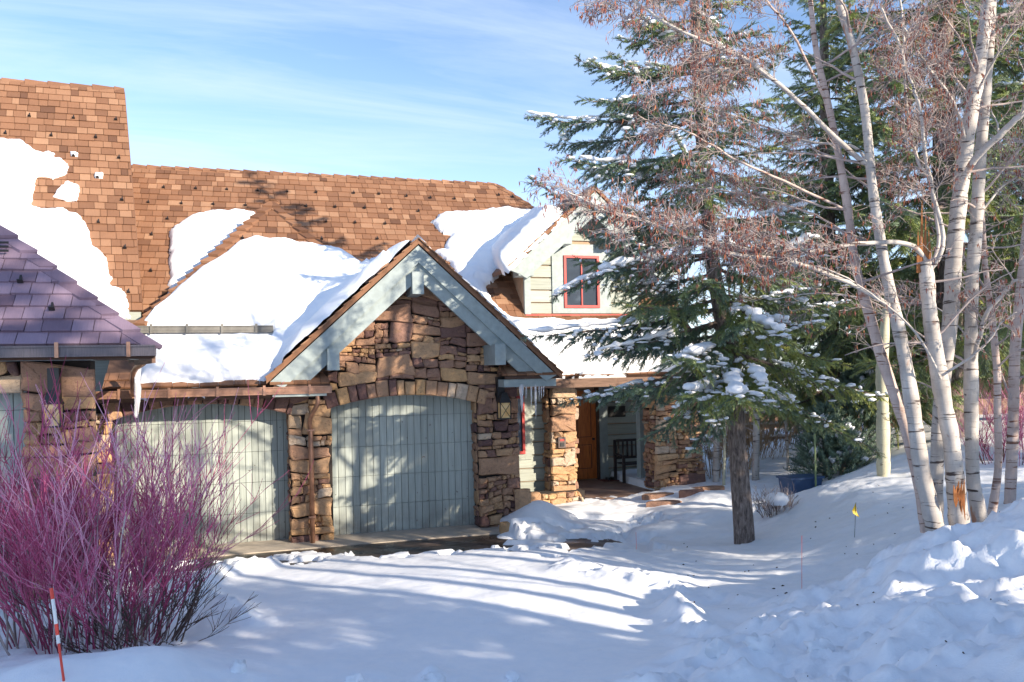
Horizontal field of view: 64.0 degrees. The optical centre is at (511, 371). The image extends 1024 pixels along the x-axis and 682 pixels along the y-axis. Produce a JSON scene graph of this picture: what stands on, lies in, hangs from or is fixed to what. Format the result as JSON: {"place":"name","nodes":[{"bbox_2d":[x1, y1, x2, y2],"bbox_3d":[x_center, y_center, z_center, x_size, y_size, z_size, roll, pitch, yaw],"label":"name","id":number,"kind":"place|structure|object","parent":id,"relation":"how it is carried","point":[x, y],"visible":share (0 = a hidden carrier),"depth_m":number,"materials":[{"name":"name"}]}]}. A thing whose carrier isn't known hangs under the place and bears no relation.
{"place":"outdoors","nodes":[
{"label":"outdoors","id":0,"kind":"place"},
{"bbox_2d":[100,524,499,565],"bbox_3d":[-3.647,3.043,13.728,7.708,0.328,0.980,-1,0,-17],"label":"concrete apron","id":1,"kind":"object","parent":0,"point":[358,539],"visible":0.14,"depth_m":13.89,"materials":[{"name":"beige concrete"}]},
{"bbox_2d":[129,534,621,571],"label":"driveway","id":2,"kind":"structure","parent":0,"point":[377,550],"depth_m":13.15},
{"bbox_2d":[0,369,1023,681],"bbox_3d":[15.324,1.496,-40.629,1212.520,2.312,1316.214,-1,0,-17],"label":"snow ground","id":3,"kind":"structure","parent":0,"point":[538,603],"depth_m":7.57,"materials":[{"name":"white snow"}]},
{"bbox_2d":[49,588,64,681],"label":"driveway marker","id":4,"kind":"object","parent":3,"relation":"on","point":[56,627],"visible":1,"depth_m":5.30,"materials":[{"name":"red plastic"}]},
{"bbox_2d":[0,225,162,600],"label":"garage wing","id":5,"kind":"structure","parent":3,"relation":"on","point":[48,309],"depth_m":9.44,"materials":[{"name":"purple tile"}]},
{"bbox_2d":[0,391,26,598],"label":"garage door","id":6,"kind":"structure","parent":5,"relation":"in","point":[15,400],"depth_m":9.60,"materials":[{"name":"grey wood"}]},
{"bbox_2d":[28,524,259,652],"bbox_3d":[-3.071,1.938,7.073,1.917,1.077,1.654,-1,0,6],"label":"bare shrub","id":7,"kind":"object","parent":3,"relation":"on","point":[186,617],"visible":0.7,"depth_m":6.93,"materials":[{"name":"plant"}]},
{"bbox_2d":[0,357,313,655],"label":"dogwood bush","id":8,"kind":"object","parent":3,"relation":"on","point":[86,535],"visible":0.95,"depth_m":6.84,"materials":[{"name":"purple plant"}]},
{"bbox_2d":[230,659,246,673],"bbox_3d":[-1.972,2.140,5.904,0.118,0.136,0.165,-1,0,-6],"label":"snow chunk","id":9,"kind":"object","parent":3,"relation":"on","point":[239,666],"visible":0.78,"depth_m":5.87,"materials":[{"name":"white snow"}]},
{"bbox_2d":[345,672,364,681],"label":"snow chunk","id":10,"kind":"object","parent":3,"relation":"on","point":[356,677],"visible":1,"depth_m":5.87,"materials":[{"name":"white snow"}]},
{"bbox_2d":[0,77,711,556],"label":"mountain house","id":11,"kind":"structure","parent":3,"relation":"on","point":[394,403],"depth_m":14.85,"materials":[{"name":"brown stone"}]},
{"bbox_2d":[0,138,130,318],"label":"roof snow","id":12,"kind":"structure","parent":11,"relation":"on","point":[59,237],"depth_m":14.92,"materials":[{"name":"white snow"}]},
{"bbox_2d":[53,181,79,201],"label":"roof snow","id":13,"kind":"structure","parent":11,"relation":"on","point":[68,191],"depth_m":15.60,"materials":[{"name":"white snow"}]},
{"bbox_2d":[70,151,77,156],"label":"roof snow","id":14,"kind":"structure","parent":11,"relation":"on","point":[74,152],"depth_m":16.15,"materials":[{"name":"white snow"}]},
{"bbox_2d":[94,172,102,178],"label":"roof snow","id":15,"kind":"structure","parent":11,"relation":"on","point":[100,174],"depth_m":16.01,"materials":[{"name":"white snow"}]},
{"bbox_2d":[134,368,140,417],"bbox_3d":[-5.583,0.273,12.241,0.136,0.841,0.098,-1,0,-17],"label":"icicle","id":16,"kind":"object","parent":11,"relation":"hanging from","point":[137,387],"visible":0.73,"depth_m":12.20,"materials":[{"name":"white ice"}]},
{"bbox_2d":[116,403,289,551],"bbox_3d":[-5.174,1.699,13.730,3.019,2.440,0.083,-1,0,-17],"label":"garage door","id":17,"kind":"structure","parent":11,"relation":"in","point":[266,455],"depth_m":13.83,"materials":[{"name":"grey metal"}]},
{"bbox_2d":[167,208,254,292],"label":"roof snow","id":18,"kind":"structure","parent":11,"relation":"on","point":[195,238],"depth_m":17.04,"materials":[{"name":"white snow"}]},
{"bbox_2d":[140,235,430,400],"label":"roof snow","id":19,"kind":"structure","parent":11,"relation":"on","point":[293,292],"depth_m":14.38,"materials":[{"name":"white snow"}]},
{"bbox_2d":[331,395,474,534],"bbox_3d":[-1.943,1.551,14.740,2.789,2.600,0.083,-1,0,-17],"label":"garage door","id":20,"kind":"structure","parent":11,"relation":"in","point":[400,462],"depth_m":14.69,"materials":[{"name":"grey wood"}]},
{"bbox_2d":[430,206,530,315],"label":"roof snow","id":21,"kind":"structure","parent":11,"relation":"on","point":[466,252],"depth_m":18.81,"materials":[{"name":"white snow"}]},
{"bbox_2d":[462,277,556,366],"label":"roof snow","id":22,"kind":"structure","parent":11,"relation":"on","point":[495,307],"depth_m":14.39,"materials":[{"name":"white snow"}]},
{"bbox_2d":[516,396,525,453],"bbox_3d":[-0.076,1.103,16.716,0.700,1.193,0.050,-1,0,-17],"label":"window","id":23,"kind":"structure","parent":11,"relation":"in","point":[521,413],"depth_m":16.80,"materials":[{"name":"red glass"}]},
{"bbox_2d":[519,384,523,409],"bbox_3d":[0.170,0.478,14.455,0.092,0.502,0.093,-1,0,-17],"label":"icicle","id":24,"kind":"object","parent":11,"relation":"hanging from","point":[521,389],"visible":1,"depth_m":14.43,"materials":[{"name":"white"}]},
{"bbox_2d":[491,205,565,274],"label":"roof snow","id":25,"kind":"structure","parent":11,"relation":"on","point":[512,243],"depth_m":17.30,"materials":[{"name":"white snow"}]},
{"bbox_2d":[534,384,536,412],"bbox_3d":[0.416,0.539,14.532,0.050,0.622,0.052,-1,0,-17],"label":"icicle","id":26,"kind":"object","parent":11,"relation":"hanging from","point":[535,391],"visible":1,"depth_m":14.52,"materials":[{"name":"white"}]},
{"bbox_2d":[563,255,599,307],"bbox_3d":[1.531,-1.969,18.003,0.835,1.145,0.050,-1,0,-17],"label":"window","id":27,"kind":"structure","parent":11,"relation":"in","point":[579,299],"depth_m":17.99,"materials":[{"name":"red glass"}]},
{"bbox_2d":[576,391,596,478],"bbox_3d":[1.535,1.543,19.752,1.081,2.130,0.110,-1,0,-17],"label":"front door","id":28,"kind":"structure","parent":11,"relation":"in","point":[586,422],"depth_m":19.84,"materials":[{"name":"brown wood"}]},
{"bbox_2d":[507,314,693,378],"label":"roof snow","id":29,"kind":"structure","parent":11,"relation":"on","point":[567,362],"depth_m":16.80,"materials":[{"name":"white snow"}]},
{"bbox_2d":[421,671,445,681],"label":"snow chunk","id":30,"kind":"object","parent":3,"relation":"on","point":[438,676],"visible":1,"depth_m":5.88,"materials":[{"name":"white snow"}]},
{"bbox_2d":[499,521,509,533],"bbox_3d":[-0.079,2.770,14.294,0.257,0.283,0.227,-1,0,-17],"label":"rock","id":31,"kind":"object","parent":3,"relation":"on","point":[504,526],"visible":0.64,"depth_m":14.23,"materials":[{"name":"stone"}]},
{"bbox_2d":[504,671,519,681],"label":"snow chunk","id":32,"kind":"object","parent":3,"relation":"on","point":[513,676],"visible":1,"depth_m":5.98,"materials":[{"name":"white snow"}]},
{"bbox_2d":[515,488,530,510],"bbox_3d":[0.201,2.346,14.894,0.308,0.426,0.188,-1,0,-17],"label":"rock","id":33,"kind":"object","parent":3,"relation":"on","point":[522,497],"visible":0.86,"depth_m":14.82,"materials":[{"name":"stone"}]},
{"bbox_2d":[642,492,673,499],"bbox_3d":[2.997,2.543,16.505,0.845,0.181,0.303,-1,0,-17],"label":"rock","id":34,"kind":"object","parent":3,"relation":"on","point":[650,496],"visible":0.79,"depth_m":16.35,"materials":[{"name":"stone"}]},
{"bbox_2d":[646,500,681,506],"bbox_3d":[2.934,2.602,15.883,0.729,0.181,0.266,-1,0,-17],"label":"rock","id":35,"kind":"object","parent":3,"relation":"on","point":[658,503],"visible":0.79,"depth_m":15.79,"materials":[{"name":"stone"}]},
{"bbox_2d":[678,489,703,497],"bbox_3d":[3.579,2.459,16.300,0.571,0.212,0.214,-1,0,-17],"label":"rock","id":36,"kind":"object","parent":3,"relation":"on","point":[685,493],"visible":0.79,"depth_m":16.20,"materials":[{"name":"stone"}]},
{"bbox_2d":[670,269,713,350],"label":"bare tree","id":37,"kind":"object","parent":3,"relation":"on","point":[682,286],"visible":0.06,"depth_m":33.97,"materials":[{"name":"brown plant"}]},
{"bbox_2d":[519,0,888,543],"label":"spruce tree","id":38,"kind":"object","parent":3,"relation":"on","point":[729,345],"visible":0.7,"depth_m":12.23,"materials":[{"name":"green plant"}]},
{"bbox_2d":[526,0,887,449],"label":"branch snow","id":39,"kind":"structure","parent":38,"relation":"on","point":[733,378],"depth_m":12.05,"materials":[{"name":"white snow"}]},
{"bbox_2d":[692,485,724,489],"bbox_3d":[4.020,2.473,16.893,0.836,0.202,0.222,-1,0,-17],"label":"rock","id":40,"kind":"object","parent":3,"relation":"on","point":[716,487],"visible":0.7,"depth_m":16.85,"materials":[{"name":"stone"}]},
{"bbox_2d":[680,353,750,485],"bbox_3d":[4.292,0.958,17.232,1.971,3.100,1.741,-1,0,32],"label":"aspen tree","id":41,"kind":"object","parent":3,"relation":"on","point":[724,461],"visible":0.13,"depth_m":17.28,"materials":[{"name":"grey plant"}]},
{"bbox_2d":[694,271,744,338],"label":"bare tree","id":42,"kind":"object","parent":3,"relation":"on","point":[710,303],"visible":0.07,"depth_m":37.98,"materials":[{"name":"brown plant"}]},
{"bbox_2d":[707,360,749,481],"bbox_3d":[4.683,0.819,18.006,1.921,3.352,1.612,-1,0,17],"label":"aspen tree","id":43,"kind":"object","parent":3,"relation":"on","point":[716,464],"visible":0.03,"depth_m":17.75,"materials":[{"name":"grey plant"}]},
{"bbox_2d":[697,416,769,478],"bbox_3d":[4.832,1.625,18.693,1.988,1.595,2.160,-1,0,-17],"label":"dry brush","id":44,"kind":"object","parent":3,"relation":"on","point":[708,452],"visible":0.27,"depth_m":18.28,"materials":[{"name":"plant"}]},
{"bbox_2d":[702,410,797,444],"bbox_3d":[6.822,1.961,22.529,4.007,1.854,0.135,-1,0,-17],"label":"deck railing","id":45,"kind":"object","parent":3,"relation":"on","point":[761,425],"visible":0.01,"depth_m":22.54,"materials":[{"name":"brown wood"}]},
{"bbox_2d":[742,632,774,654],"bbox_3d":[1.682,1.871,5.600,0.171,0.156,0.230,-1,0,-56],"label":"snow chunk","id":46,"kind":"object","parent":3,"relation":"on","point":[754,641],"visible":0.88,"depth_m":5.56,"materials":[{"name":"white snow"}]},
{"bbox_2d":[720,409,797,460],"bbox_3d":[5.664,1.364,19.555,2.515,1.729,2.235,-1,0,-17],"label":"dry brush","id":47,"kind":"object","parent":3,"relation":"on","point":[765,441],"visible":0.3,"depth_m":19.50,"materials":[{"name":"plant"}]},
{"bbox_2d":[700,391,820,433],"bbox_3d":[8.752,1.687,32.843,10.375,2.920,4.500,-1,0,-17],"label":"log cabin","id":48,"kind":"object","parent":3,"relation":"on","point":[764,410],"depth_m":31.38,"materials":[{"name":"brown wood"}]},
{"bbox_2d":[519,0,1011,531],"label":"birch tree","id":49,"kind":"object","parent":3,"relation":"on","point":[931,510],"visible":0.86,"depth_m":8.12,"materials":[{"name":"white plant"}]},
{"bbox_2d":[745,329,799,480],"bbox_3d":[5.316,0.562,17.153,2.123,3.709,1.327,-1,0,-17],"label":"aspen tree","id":50,"kind":"object","parent":3,"relation":"on","point":[756,454],"visible":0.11,"depth_m":17.44,"materials":[{"name":"grey plant"}]},
{"bbox_2d":[751,482,798,517],"bbox_3d":[4.359,2.142,13.543,0.800,0.623,0.863,-1,0,19],"label":"snow capped shrub","id":51,"kind":"object","parent":3,"relation":"on","point":[768,506],"visible":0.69,"depth_m":13.54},
{"bbox_2d":[765,492,788,505],"bbox_3d":[4.375,2.090,13.500,0.380,0.200,0.380,-1,0,-17],"label":"snow mound","id":52,"kind":"object","parent":51,"relation":"on","point":[780,499],"visible":0.98,"depth_m":13.37,"materials":[{"name":"white snow"}]},
{"bbox_2d":[745,395,805,452],"bbox_3d":[6.662,0.962,20.597,2.495,2.141,2.566,-1,0,-17],"label":"dry brush","id":53,"kind":"object","parent":3,"relation":"on","point":[781,446],"visible":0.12,"depth_m":20.25,"materials":[{"name":"plant"}]},
{"bbox_2d":[762,360,812,469],"bbox_3d":[5.941,0.917,17.931,1.867,2.703,2.347,-1,0,-17],"label":"aspen tree","id":54,"kind":"object","parent":3,"relation":"on","point":[787,443],"visible":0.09,"depth_m":17.98,"materials":[{"name":"grey plant"}]},
{"bbox_2d":[767,389,820,444],"bbox_3d":[7.516,0.888,20.854,2.702,2.027,2.632,-1,0,22],"label":"dry brush","id":55,"kind":"object","parent":3,"relation":"on","point":[798,424],"visible":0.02,"depth_m":20.88,"materials":[{"name":"plant"}]},
{"bbox_2d":[776,473,824,494],"bbox_3d":[5.491,2.192,15.600,0.740,0.400,0.480,-1,0,-17],"label":"storage bin","id":56,"kind":"object","parent":3,"relation":"on","point":[801,482],"visible":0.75,"depth_m":15.42,"materials":[{"name":"blue plastic"}]},
{"bbox_2d":[616,0,990,532],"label":"birch tree","id":57,"kind":"object","parent":3,"relation":"on","point":[893,391],"visible":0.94,"depth_m":8.66,"materials":[{"name":"white plant"}]},
{"bbox_2d":[814,434,816,486],"bbox_3d":[5.702,1.720,15.400,0.034,1.100,0.035,-1,0,-17],"label":"post","id":58,"kind":"object","parent":3,"relation":"on","point":[815,459],"visible":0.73,"depth_m":15.38,"materials":[{"name":"green metal"}]},
{"bbox_2d":[803,637,835,652],"bbox_3d":[2.067,1.862,5.506,0.192,0.157,0.189,-1,0,-17],"label":"snow chunk","id":59,"kind":"object","parent":3,"relation":"on","point":[820,642],"visible":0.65,"depth_m":5.45,"materials":[{"name":"white snow"}]},
{"bbox_2d":[783,399,863,481],"bbox_3d":[6.312,1.385,16.495,1.727,1.696,1.677,-1,0,-17],"label":"juniper","id":60,"kind":"object","parent":3,"relation":"on","point":[804,459],"visible":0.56,"depth_m":16.27,"materials":[{"name":"green plant"}]},
{"bbox_2d":[644,0,1023,525],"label":"birch tree","id":61,"kind":"object","parent":3,"relation":"on","point":[956,490],"visible":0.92,"depth_m":8.26,"materials":[{"name":"white plant"}]},
{"bbox_2d":[916,206,930,272],"bbox_3d":[4.271,-1.397,8.500,0.166,0.752,0.038,-1,0,0],"label":"splintered snag","id":62,"kind":"object","parent":61,"relation":"attached to","point":[926,252],"visible":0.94,"depth_m":8.49,"materials":[{"name":"brown wood"}]},
{"bbox_2d":[807,414,874,477],"bbox_3d":[6.533,1.484,16.198,1.454,1.281,1.392,-1,0,-17],"label":"juniper","id":63,"kind":"object","parent":3,"relation":"on","point":[859,452],"visible":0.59,"depth_m":15.95,"materials":[{"name":"green plant"}]},
{"bbox_2d":[809,413,852,456],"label":"branch snow","id":64,"kind":"structure","parent":63,"relation":"on","point":[812,448],"depth_m":16.10,"materials":[{"name":"white snow"}]},
{"bbox_2d":[828,421,868,462],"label":"branch snow","id":65,"kind":"structure","parent":63,"relation":"on","point":[866,458],"depth_m":15.93,"materials":[{"name":"white snow"}]},
{"bbox_2d":[705,0,984,454],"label":"spruce tree","id":66,"kind":"object","parent":3,"relation":"on","point":[801,87],"visible":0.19,"depth_m":17.97,"materials":[{"name":"green plant"}]},
{"bbox_2d":[682,485,1008,676],"bbox_3d":[3.284,1.961,9.787,3.490,1.490,10.987,-1,0,19],"label":"bark debris","id":67,"kind":"object","parent":3,"relation":"on","point":[844,553],"visible":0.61,"depth_m":9.23,"materials":[{"name":"brown plant"}]},
{"bbox_2d":[852,503,858,536],"bbox_3d":[4.535,1.984,10.814,0.094,0.510,0.031,-1,0,-5],"label":"marker flag","id":68,"kind":"object","parent":3,"relation":"on","point":[854,511],"visible":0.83,"depth_m":10.81,"materials":[{"name":"yellow plastic"}]},
{"bbox_2d":[830,351,897,458],"bbox_3d":[7.158,0.750,17.039,1.624,2.408,1.633,-1,0,-17],"label":"juniper","id":69,"kind":"object","parent":3,"relation":"on","point":[846,378],"visible":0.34,"depth_m":16.73,"materials":[{"name":"green plant"}]},
{"bbox_2d":[855,369,893,432],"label":"branch snow","id":70,"kind":"structure","parent":69,"relation":"on","point":[862,377],"depth_m":16.68,"materials":[{"name":"white snow"}]},
{"bbox_2d":[852,269,917,476],"bbox_3d":[6.303,0.124,13.911,1.143,3.503,2.522,-1,0,25],"label":"aspen tree","id":71,"kind":"object","parent":3,"relation":"on","point":[883,466],"visible":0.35,"depth_m":13.53,"materials":[{"name":"beige plant"}]},
{"bbox_2d":[764,0,1023,437],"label":"spruce tree","id":72,"kind":"object","parent":3,"relation":"on","point":[896,231],"visible":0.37,"depth_m":16.37,"materials":[{"name":"green plant"}]},
{"bbox_2d":[813,78,1023,286],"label":"branch snow","id":73,"kind":"structure","parent":72,"relation":"on","point":[1007,83],"depth_m":16.76,"materials":[{"name":"white snow"}]},
{"bbox_2d":[801,275,1023,428],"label":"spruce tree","id":74,"kind":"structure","parent":3,"relation":"on","point":[984,396],"depth_m":23.68,"materials":[{"name":"brown"}]},
{"bbox_2d":[921,377,1023,420],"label":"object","id":75,"kind":"structure","parent":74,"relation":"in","point":[1021,390],"depth_m":23.71,"materials":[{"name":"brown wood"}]},
{"bbox_2d":[851,0,1023,521],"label":"birch tree","id":76,"kind":"object","parent":3,"relation":"on","point":[967,157],"visible":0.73,"depth_m":8.73,"materials":[{"name":"white plant"}]},
{"bbox_2d":[853,0,1023,522],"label":"birch tree","id":77,"kind":"object","parent":3,"relation":"on","point":[976,499],"visible":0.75,"depth_m":8.95,"materials":[{"name":"white plant"}]},
{"bbox_2d":[901,0,1023,397],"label":"spruce tree","id":78,"kind":"object","parent":3,"relation":"on","point":[988,377],"visible":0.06,"depth_m":18.82,"materials":[{"name":"green plant"}]},
{"bbox_2d":[954,374,1023,449],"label":"red shrub","id":79,"kind":"object","parent":3,"relation":"on","point":[992,421],"visible":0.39,"depth_m":14.68,"materials":[{"name":"red plant"}]},
{"bbox_2d":[955,103,1023,503],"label":"birch tree","id":80,"kind":"object","parent":3,"relation":"on","point":[1012,434],"visible":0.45,"depth_m":9.85,"materials":[{"name":"white plant"}]},
{"bbox_2d":[955,392,1023,465],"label":"red shrub","id":81,"kind":"object","parent":3,"relation":"on","point":[1021,437],"visible":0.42,"depth_m":13.60,"materials":[{"name":"red plant"}]},
{"bbox_2d":[963,127,1023,514],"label":"birch tree","id":82,"kind":"object","parent":3,"relation":"on","point":[997,475],"visible":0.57,"depth_m":9.37,"materials":[{"name":"white plant"}]},
{"bbox_2d":[0,0,1023,368],"label":"sky","id":83,"kind":"structure","parent":0,"point":[414,89],"materials":[{"name":"blue"}]},
{"bbox_2d":[577,479,651,499],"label":"porch floor","id":84,"kind":"structure","parent":0,"point":[593,488],"depth_m":18.25,"materials":[{"name":"brown stone"}]},
{"bbox_2d":[598,479,619,481],"bbox_3d":[2.346,2.609,19.679,0.450,0.015,0.400,-1,0,-17],"label":"door mat","id":85,"kind":"object","parent":84,"relation":"on","point":[604,480],"depth_m":19.54,"materials":[{"name":"brown fabric"}]},
{"bbox_2d":[613,438,636,483],"bbox_3d":[3.137,2.110,19.546,1.320,0.990,0.570,-1,0,-17],"label":"garden bench","id":86,"kind":"object","parent":84,"relation":"on","point":[617,455],"visible":0.47,"depth_m":19.59,"materials":[{"name":"brown wood"}]}
]}

